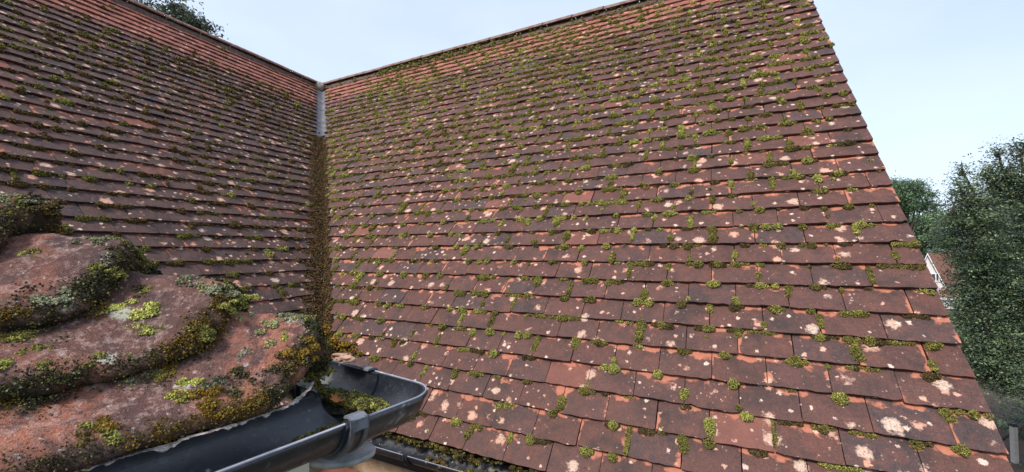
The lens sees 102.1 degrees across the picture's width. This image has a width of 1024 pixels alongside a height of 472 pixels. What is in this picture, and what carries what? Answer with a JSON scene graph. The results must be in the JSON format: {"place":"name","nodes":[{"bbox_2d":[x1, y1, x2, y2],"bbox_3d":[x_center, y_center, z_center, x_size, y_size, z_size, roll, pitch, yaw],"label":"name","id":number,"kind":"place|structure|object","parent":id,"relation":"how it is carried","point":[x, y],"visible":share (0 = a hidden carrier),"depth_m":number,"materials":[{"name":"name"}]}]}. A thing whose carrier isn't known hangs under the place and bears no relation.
{"place":"outdoors","nodes":[
{"label":"outdoors","id":0,"kind":"place"},
{"bbox_2d":[138,0,1023,252],"label":"sky","id":1,"kind":"structure","parent":0,"point":[930,81],"materials":[{"name":"white"}]},
{"bbox_2d":[925,252,960,308],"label":"house","id":2,"kind":"structure","parent":0,"point":[936,272],"depth_m":39.93,"materials":[{"name":"white"}]},
{"bbox_2d":[931,273,939,281],"bbox_3d":[40.537,3.983,39.796,1.040,0.800,0.060,0,-2,7],"label":"window","id":3,"kind":"structure","parent":2,"relation":"in","point":[934,275],"depth_m":39.76,"materials":[{"name":"white plastic"}]},
{"bbox_2d":[946,258,1023,387],"bbox_3d":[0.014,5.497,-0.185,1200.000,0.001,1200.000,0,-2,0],"label":"ground","id":4,"kind":"structure","parent":0,"point":[950,313],"depth_m":32.65,"materials":[{"name":"green plant"}]},
{"bbox_2d":[135,0,227,38],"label":"leafy tree","id":5,"kind":"object","parent":4,"relation":"on","point":[180,11],"visible":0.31,"depth_m":9.51,"materials":[{"name":"green plant"}]},
{"bbox_2d":[0,0,1013,471],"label":"tiled house","id":6,"kind":"structure","parent":4,"relation":"on","point":[896,402],"depth_m":1.80,"materials":[{"name":"tile"}]},
{"bbox_2d":[0,0,314,405],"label":"moss","id":7,"kind":"object","parent":6,"relation":"on","point":[15,182],"visible":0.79,"depth_m":2.62,"materials":[{"name":"green plant"}]},
{"bbox_2d":[0,191,332,471],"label":"moss","id":8,"kind":"object","parent":6,"relation":"on","point":[240,300],"visible":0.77,"depth_m":0.48,"materials":[{"name":"plant"}]},
{"bbox_2d":[301,130,333,352],"bbox_3d":[-1.441,-0.147,3.079,0.185,2.019,2.824,1,-2,-25],"label":"valley debris","id":9,"kind":"object","parent":6,"relation":"on","point":[322,262],"visible":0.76,"depth_m":2.84,"materials":[{"name":"plant"}]},
{"bbox_2d":[303,324,362,388],"bbox_3d":[-0.297,0.184,0.652,0.090,0.074,0.135,0,-2,0],"label":"moss","id":10,"kind":"object","parent":6,"relation":"on","point":[320,370],"visible":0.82,"depth_m":0.60,"materials":[{"name":"green plant"}]},
{"bbox_2d":[320,372,333,383],"bbox_3d":[-0.261,0.202,0.583,0.013,0.011,0.022,28,33,18],"label":"dead leaf","id":11,"kind":"object","parent":10,"relation":"on","point":[328,379],"visible":1,"depth_m":0.59,"materials":[{"name":"grey"}]},
{"bbox_2d":[331,351,357,362],"bbox_3d":[-0.281,0.202,0.693,0.045,0.018,0.029,0,-2,0],"label":"tile fragment","id":12,"kind":"object","parent":10,"relation":"on","point":[347,357],"visible":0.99,"depth_m":0.68,"materials":[{"name":"tile"}]},
{"bbox_2d":[290,384,418,442],"bbox_3d":[-0.259,0.251,0.662,0.168,0.037,0.257,1,-2,-28],"label":"moss clump","id":13,"kind":"object","parent":6,"relation":"on","point":[356,400],"visible":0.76,"depth_m":0.60,"materials":[{"name":"green plant"}]},
{"bbox_2d":[330,394,348,406],"bbox_3d":[-0.242,0.232,0.585,0.039,0.008,0.016,5,5,30],"label":"oak leaf","id":14,"kind":"object","parent":13,"relation":"on","point":[336,399],"visible":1,"depth_m":0.59,"materials":[{"name":"brown plant"}]},
{"bbox_2d":[382,432,542,471],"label":"moss","id":15,"kind":"object","parent":6,"relation":"on","point":[456,453],"visible":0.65,"depth_m":1.57,"materials":[{"name":"green plant"}]},
{"bbox_2d":[325,0,649,86],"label":"moss","id":16,"kind":"object","parent":6,"relation":"on","point":[467,49],"visible":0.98,"depth_m":4.61,"materials":[{"name":"green plant"}]},
{"bbox_2d":[324,0,994,471],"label":"moss","id":17,"kind":"object","parent":6,"relation":"on","point":[748,416],"visible":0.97,"depth_m":2.42,"materials":[{"name":"green plant"}]},
{"bbox_2d":[890,170,948,233],"bbox_3d":[32.495,0.590,34.024,6.072,11.969,4.240,0,-2,0],"label":"umbrella pine","id":18,"kind":"object","parent":4,"relation":"on","point":[911,199],"visible":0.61,"depth_m":33.40,"materials":[{"name":"green plant"}]},
{"bbox_2d":[909,205,968,274],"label":"bushy tree","id":19,"kind":"object","parent":4,"relation":"on","point":[919,236],"visible":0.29,"depth_m":50.66,"materials":[{"name":"green plant"}]},
{"bbox_2d":[919,134,1023,404],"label":"evergreen oak","id":20,"kind":"object","parent":4,"relation":"on","point":[990,226],"visible":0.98,"depth_m":8.86,"materials":[{"name":"green plant"}]},
{"bbox_2d":[986,391,1023,466],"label":"hedge shrub","id":21,"kind":"object","parent":4,"relation":"on","point":[1005,436],"visible":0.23,"depth_m":12.33,"materials":[{"name":"green plant"}]},
{"bbox_2d":[977,376,1023,471],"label":"path","id":22,"kind":"structure","parent":0,"point":[1002,431],"depth_m":13.63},
{"bbox_2d":[1008,423,1018,463],"bbox_3d":[12.912,5.327,10.637,0.130,1.000,0.130,0,-2,0],"label":"post","id":23,"kind":"object","parent":22,"relation":"on","point":[1014,446],"visible":1,"depth_m":10.60,"materials":[{"name":"paint"}]}
]}

